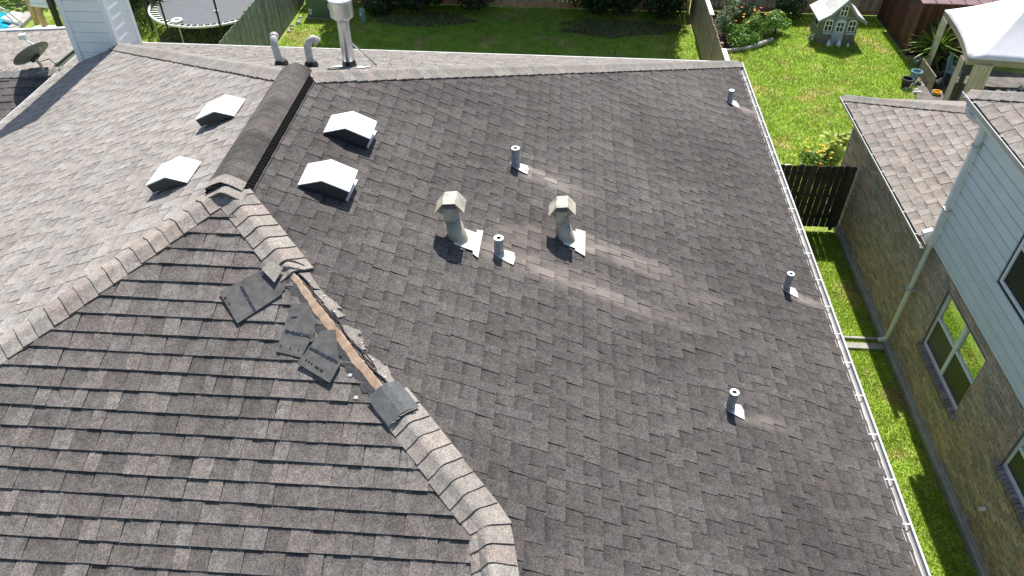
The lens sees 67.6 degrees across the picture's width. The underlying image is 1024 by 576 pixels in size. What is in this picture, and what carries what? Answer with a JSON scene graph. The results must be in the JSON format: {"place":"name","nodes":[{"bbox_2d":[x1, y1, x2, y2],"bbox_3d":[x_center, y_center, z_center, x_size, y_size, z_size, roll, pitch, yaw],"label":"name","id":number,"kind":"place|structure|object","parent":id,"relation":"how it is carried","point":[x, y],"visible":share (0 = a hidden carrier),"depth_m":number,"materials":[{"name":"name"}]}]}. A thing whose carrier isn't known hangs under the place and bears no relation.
{"place":"outdoors","nodes":[
{"label":"outdoors","id":0,"kind":"place"},
{"bbox_2d":[156,23,234,43],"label":"bare soil","id":1,"kind":"structure","parent":0,"point":[176,33],"depth_m":23.31,"materials":[{"name":"brown soil"}]},
{"bbox_2d":[376,11,477,27],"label":"bare soil","id":2,"kind":"structure","parent":0,"point":[415,21],"depth_m":24.32,"materials":[{"name":"brown soil"}]},
{"bbox_2d":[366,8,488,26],"bbox_3d":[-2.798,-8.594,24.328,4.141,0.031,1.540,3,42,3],"label":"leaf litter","id":3,"kind":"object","parent":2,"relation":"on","point":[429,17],"visible":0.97,"depth_m":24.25,"materials":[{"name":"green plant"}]},
{"bbox_2d":[0,0,1023,575],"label":"ground","id":4,"kind":"structure","parent":0,"point":[22,8],"depth_m":22.02,"materials":[{"name":"green plant"}]},
{"bbox_2d":[0,7,36,28],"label":"swimming pool","id":5,"kind":"structure","parent":4,"relation":"in","point":[11,20],"depth_m":23.74,"materials":[{"name":"plastic"}]},
{"bbox_2d":[0,27,75,121],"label":"outbuilding","id":6,"kind":"structure","parent":4,"relation":"on","point":[19,84],"depth_m":15.88,"materials":[{"name":"grey"}]},
{"bbox_2d":[13,33,59,73],"bbox_3d":[-9.557,-4.633,15.225,0.734,0.808,0.587,-28,49,-28],"label":"satellite dish","id":7,"kind":"object","parent":6,"relation":"attached to","point":[32,52],"visible":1,"depth_m":15.08,"materials":[{"name":"metal"}]},
{"bbox_2d":[25,0,62,26],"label":"play frame","id":8,"kind":"object","parent":4,"relation":"on","point":[37,5],"visible":0.81,"depth_m":23.38,"materials":[{"name":"brown wood"}]},
{"bbox_2d":[129,0,161,24],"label":"dark bush","id":9,"kind":"object","parent":4,"relation":"on","point":[134,7],"visible":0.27,"depth_m":23.49,"materials":[{"name":"green plant"}]},
{"bbox_2d":[142,0,253,42],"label":"trampoline","id":10,"kind":"object","parent":4,"relation":"on","point":[195,12],"visible":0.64,"depth_m":22.74,"materials":[{"name":"fabric"}]},
{"bbox_2d":[171,17,182,22],"bbox_3d":[-9.727,-7.775,22.206,0.320,0.050,0.320,3,42,3],"label":"toy ring","id":11,"kind":"object","parent":10,"relation":"on","point":[177,20],"visible":1,"depth_m":22.17,"materials":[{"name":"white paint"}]},
{"bbox_2d":[218,0,304,45],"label":"wooden fence","id":12,"kind":"object","parent":4,"relation":"on","point":[258,22],"visible":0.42,"depth_m":21.72,"materials":[{"name":"green wood"}]},
{"bbox_2d":[305,0,333,19],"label":"utility box","id":13,"kind":"object","parent":4,"relation":"on","point":[319,9],"visible":0.63,"depth_m":24.18,"materials":[{"name":"green metal"}]},
{"bbox_2d":[359,7,365,22],"bbox_3d":[-4.708,-8.584,24.040,0.210,0.445,0.217,3,42,3],"label":"utility pedestal","id":14,"kind":"object","parent":4,"relation":"on","point":[362,16],"visible":1,"depth_m":23.98,"materials":[{"name":"green metal"}]},
{"bbox_2d":[361,0,494,17],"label":"dark bush","id":15,"kind":"object","parent":4,"relation":"on","point":[410,5],"visible":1,"depth_m":24.33,"materials":[{"name":"green plant"}]},
{"bbox_2d":[0,0,930,575],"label":"house","id":16,"kind":"structure","parent":4,"relation":"on","point":[582,306],"depth_m":7.57,"materials":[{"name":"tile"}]},
{"bbox_2d":[219,269,281,323],"bbox_3d":[-2.312,0.031,6.861,0.514,0.237,0.355,-26,48,-27],"label":"torn cap","id":17,"kind":"object","parent":16,"relation":"on","point":[246,297],"visible":1,"depth_m":6.85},
{"bbox_2d":[262,261,282,282],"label":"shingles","id":18,"kind":"object","parent":16,"relation":"on","point":[271,270],"visible":1,"depth_m":6.91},
{"bbox_2d":[281,279,285,291],"bbox_3d":[-2.110,0.002,6.883,0.212,0.099,0.116,-23,47,-24],"label":"curled cap","id":19,"kind":"object","parent":16,"relation":"on","point":[283,284],"visible":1,"depth_m":6.89,"materials":[{"name":"grey"}]},
{"bbox_2d":[276,303,315,357],"bbox_3d":[-1.862,0.365,6.690,0.277,0.199,0.463,7,42,7],"label":"torn cap","id":20,"kind":"object","parent":16,"relation":"on","point":[297,334],"visible":1,"depth_m":6.68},
{"bbox_2d":[297,330,339,382],"bbox_3d":[-1.588,0.564,6.575,0.344,0.190,0.392,21,45,21],"label":"torn cap","id":21,"kind":"object","parent":16,"relation":"on","point":[319,358],"visible":1,"depth_m":6.55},
{"bbox_2d":[352,0,690,10],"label":"wooden fence","id":22,"kind":"object","parent":4,"relation":"on","point":[550,3],"visible":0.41,"depth_m":25.05,"materials":[{"name":"brown wood"}]},
{"bbox_2d":[569,0,689,18],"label":"dark bush","id":23,"kind":"object","parent":4,"relation":"on","point":[602,5],"visible":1,"depth_m":23.99,"materials":[{"name":"green plant"}]},
{"bbox_2d":[689,0,729,60],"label":"wooden fence","id":24,"kind":"object","parent":4,"relation":"on","point":[710,44],"visible":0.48,"depth_m":21.78,"materials":[{"name":"grey wood"}]},
{"bbox_2d":[712,12,781,48],"bbox_3d":[7.062,-7.977,23.776,2.550,0.001,3.000,3,42,3],"label":"flower bed","id":25,"kind":"object","parent":4,"relation":"on","point":[722,36],"visible":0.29,"depth_m":23.59,"materials":[{"name":"green plant"}]},
{"bbox_2d":[713,0,741,32],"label":"tall shrub","id":26,"kind":"object","parent":25,"relation":"on","point":[723,19],"visible":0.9,"depth_m":23.13,"materials":[{"name":"green plant"}]},
{"bbox_2d":[719,2,757,25],"bbox_3d":[7.129,-8.564,23.933,1.210,0.757,1.302,29,49,28],"label":"garden plant","id":27,"kind":"object","parent":25,"relation":"on","point":[745,11],"visible":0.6,"depth_m":23.86,"materials":[{"name":"green plant"}]},
{"bbox_2d":[722,20,760,47],"bbox_3d":[6.845,-7.532,22.809,1.158,0.697,1.025,3,42,3],"label":"garden plant","id":28,"kind":"object","parent":25,"relation":"on","point":[745,38],"visible":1,"depth_m":22.74,"materials":[{"name":"green plant"}]},
{"bbox_2d":[741,11,780,36],"bbox_3d":[7.536,-7.973,23.221,1.166,0.816,0.871,3,42,3],"label":"garden plant","id":29,"kind":"object","parent":25,"relation":"on","point":[753,23],"visible":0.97,"depth_m":23.02,"materials":[{"name":"green plant"}]},
{"bbox_2d":[762,9,791,32],"bbox_3d":[8.108,-8.151,23.488,0.989,0.728,0.762,-19,45,-21],"label":"garden plant","id":30,"kind":"object","parent":25,"relation":"on","point":[783,20],"visible":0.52,"depth_m":23.44,"materials":[{"name":"green plant"}]},
{"bbox_2d":[726,37,773,51],"bbox_3d":[7.056,-7.231,22.825,1.979,0.175,0.290,-18,45,-19],"label":"edging log","id":31,"kind":"object","parent":4,"relation":"on","point":[762,43],"visible":0.88,"depth_m":22.76,"materials":[{"name":"wood"}]},
{"bbox_2d":[775,0,807,19],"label":"garden plant","id":32,"kind":"object","parent":4,"relation":"on","point":[787,7],"visible":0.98,"depth_m":24.13,"materials":[{"name":"green plant"}]},
{"bbox_2d":[710,0,882,14],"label":"wooden fence","id":33,"kind":"object","parent":4,"relation":"on","point":[868,7],"visible":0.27,"depth_m":24.72,"materials":[{"name":"brown wood"}]},
{"bbox_2d":[807,32,815,43],"bbox_3d":[8.997,-7.490,22.996,0.279,0.395,0.273,3,42,3],"label":"dry plant","id":34,"kind":"object","parent":4,"relation":"on","point":[812,38],"visible":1,"depth_m":22.96,"materials":[{"name":"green plant"}]},
{"bbox_2d":[798,147,841,166],"bbox_3d":[7.184,-2.995,17.709,1.115,0.665,0.865,3,42,3],"label":"garden plant","id":35,"kind":"object","parent":4,"relation":"on","point":[813,157],"visible":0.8,"depth_m":17.59,"materials":[{"name":"green plant"}]},
{"bbox_2d":[817,120,851,159],"bbox_3d":[7.575,-3.274,17.734,0.975,0.987,0.849,3,42,3],"label":"hosta","id":36,"kind":"object","parent":4,"relation":"on","point":[838,138],"visible":0.72,"depth_m":17.63,"materials":[{"name":"green plant"}]},
{"bbox_2d":[835,39,840,46],"bbox_3d":[9.796,-7.354,22.916,0.152,0.249,0.160,3,42,3],"label":"garden ornament","id":37,"kind":"object","parent":4,"relation":"on","point":[838,44],"visible":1,"depth_m":22.90,"materials":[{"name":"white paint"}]},
{"bbox_2d":[809,0,867,43],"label":"playhouse","id":38,"kind":"object","parent":4,"relation":"on","point":[833,21],"visible":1,"depth_m":22.78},
{"bbox_2d":[823,19,833,30],"bbox_3d":[9.418,-7.817,22.744,0.240,0.365,0.024,3,42,3],"label":"window","id":39,"kind":"structure","parent":38,"relation":"in","point":[828,25],"depth_m":22.74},
{"bbox_2d":[830,19,846,43],"bbox_3d":[9.757,-7.663,22.849,0.340,0.760,0.054,3,42,3],"label":"door","id":40,"kind":"structure","parent":38,"relation":"in","point":[840,24],"depth_m":22.82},
{"bbox_2d":[839,5,849,16],"bbox_3d":[9.760,-8.138,22.431,0.220,0.344,0.024,3,42,3],"label":"window","id":41,"kind":"structure","parent":38,"relation":"in","point":[844,12],"depth_m":22.44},
{"bbox_2d":[846,20,856,31],"bbox_3d":[10.097,-7.785,22.714,0.240,0.365,0.024,3,42,3],"label":"window","id":42,"kind":"structure","parent":38,"relation":"in","point":[852,24],"depth_m":22.71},
{"bbox_2d":[843,336,883,350],"bbox_3d":[6.080,0.983,13.625,0.980,0.075,0.290,3,42,3],"label":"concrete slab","id":43,"kind":"object","parent":4,"relation":"on","point":[863,346],"visible":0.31,"depth_m":13.56,"materials":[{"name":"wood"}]},
{"bbox_2d":[901,76,914,87],"bbox_3d":[10.817,-5.629,20.966,0.330,0.260,0.330,3,42,3],"label":"plant pot","id":44,"kind":"object","parent":4,"relation":"on","point":[907,81],"visible":1,"depth_m":20.91,"materials":[{"name":"ceramic"}]},
{"bbox_2d":[909,68,922,81],"bbox_3d":[11.148,-5.855,21.172,0.334,0.330,0.308,3,42,3],"label":"plant pot","id":45,"kind":"object","parent":4,"relation":"on","point":[915,73],"visible":0.84,"depth_m":21.08,"materials":[{"name":"blue ceramic"}]},
{"bbox_2d":[914,56,921,64],"bbox_3d":[11.706,-6.550,22.075,0.242,0.180,0.242,3,42,3],"label":"plant pot","id":46,"kind":"object","parent":4,"relation":"on","point":[917,58],"visible":0.8,"depth_m":22.04,"materials":[{"name":"ceramic"}]},
{"bbox_2d":[824,89,1023,575],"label":"neighbour house","id":47,"kind":"structure","parent":4,"relation":"on","point":[928,229],"depth_m":11.36,"materials":[{"name":"brick"}]},
{"bbox_2d":[780,164,857,229],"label":"wooden gate","id":48,"kind":"structure","parent":47,"relation":"attached to","point":[814,211],"depth_m":15.49,"materials":[{"name":"brown wood"}]},
{"bbox_2d":[916,291,986,421],"bbox_3d":[6.573,0.988,11.423,0.130,1.219,1.574,3,42,3],"label":"window","id":49,"kind":"structure","parent":47,"relation":"in","point":[954,351],"depth_m":11.47,"materials":[{"name":"white plastic"}]},
{"bbox_2d":[992,431,1023,528],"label":"window","id":50,"kind":"structure","parent":47,"relation":"in","point":[1013,465],"depth_m":9.77,"materials":[{"name":"white plastic"}]},
{"bbox_2d":[1000,238,1023,318],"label":"window","id":51,"kind":"structure","parent":47,"relation":"in","point":[1012,280],"depth_m":9.86,"materials":[{"name":"white plastic"}]},
{"bbox_2d":[877,0,999,56],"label":"wooden fence","id":52,"kind":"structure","parent":4,"relation":"on","point":[902,21],"depth_m":22.30,"materials":[{"name":"brown wood"}]},
{"bbox_2d":[916,63,1023,100],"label":"patio","id":53,"kind":"structure","parent":4,"relation":"on","point":[1003,79],"depth_m":21.14,"materials":[{"name":"grey concrete"}]},
{"bbox_2d":[919,58,936,92],"bbox_3d":[11.394,-5.828,21.029,0.057,0.480,1.252,4,42,4],"label":"leaning board","id":54,"kind":"object","parent":53,"relation":"on","point":[928,75],"visible":0.86,"depth_m":20.93,"materials":[{"name":"beige wood"}]},
{"bbox_2d":[899,20,964,70],"bbox_3d":[11.998,-6.851,21.544,1.786,1.352,1.815,3,42,3],"label":"yucca","id":55,"kind":"object","parent":53,"relation":"on","point":[943,44],"visible":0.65,"depth_m":21.50,"materials":[{"name":"green plant"}]},
{"bbox_2d":[933,89,941,95],"bbox_3d":[11.451,-5.241,20.624,0.220,0.140,0.220,3,42,3],"label":"plant pot","id":56,"kind":"object","parent":53,"relation":"on","point":[936,92],"visible":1,"depth_m":20.59,"materials":[{"name":"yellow ceramic"}]},
{"bbox_2d":[934,77,944,88],"bbox_3d":[11.654,-5.596,20.884,0.303,0.328,0.298,3,42,3],"label":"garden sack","id":57,"kind":"object","parent":53,"relation":"on","point":[939,83],"visible":0.83,"depth_m":20.80,"materials":[{"name":"plastic"}]},
{"bbox_2d":[935,58,947,70],"bbox_3d":[12.233,-6.346,21.704,0.343,0.372,0.338,3,42,3],"label":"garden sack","id":58,"kind":"object","parent":53,"relation":"on","point":[942,64],"visible":0.62,"depth_m":21.62,"materials":[{"name":"plastic"}]},
{"bbox_2d":[942,74,951,85],"bbox_3d":[11.915,-5.717,21.016,0.312,0.338,0.308,3,42,3],"label":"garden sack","id":59,"kind":"object","parent":53,"relation":"on","point":[947,77],"visible":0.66,"depth_m":20.91,"materials":[{"name":"plastic"}]},
{"bbox_2d":[943,53,964,76],"bbox_3d":[12.098,-5.953,20.865,0.532,0.775,0.450,31,50,30],"label":"patio chair","id":60,"kind":"object","parent":53,"relation":"on","point":[950,69],"visible":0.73,"depth_m":20.85,"materials":[{"name":"blue plastic"}]},
{"bbox_2d":[926,0,1023,100],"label":"gazebo","id":61,"kind":"object","parent":53,"relation":"on","point":[987,33],"visible":0.81,"depth_m":19.04,"materials":[{"name":"white fabric"}]},
{"bbox_2d":[988,87,1023,91],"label":"patio table","id":62,"kind":"object","parent":53,"relation":"on","point":[1000,88],"visible":0.17,"depth_m":19.70,"materials":[{"name":"metal"}]},
{"bbox_2d":[557,18,681,37],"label":"bare soil","id":63,"kind":"structure","parent":0,"point":[631,33],"depth_m":23.92,"materials":[{"name":"brown soil"}]},
{"bbox_2d":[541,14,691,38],"bbox_3d":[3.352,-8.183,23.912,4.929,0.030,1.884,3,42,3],"label":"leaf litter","id":64,"kind":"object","parent":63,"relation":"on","point":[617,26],"visible":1,"depth_m":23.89,"materials":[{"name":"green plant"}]},
{"bbox_2d":[1017,86,1022,91],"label":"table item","id":65,"kind":"object","parent":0,"point":[1020,89],"visible":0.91,"depth_m":19.52,"materials":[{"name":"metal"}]}
]}

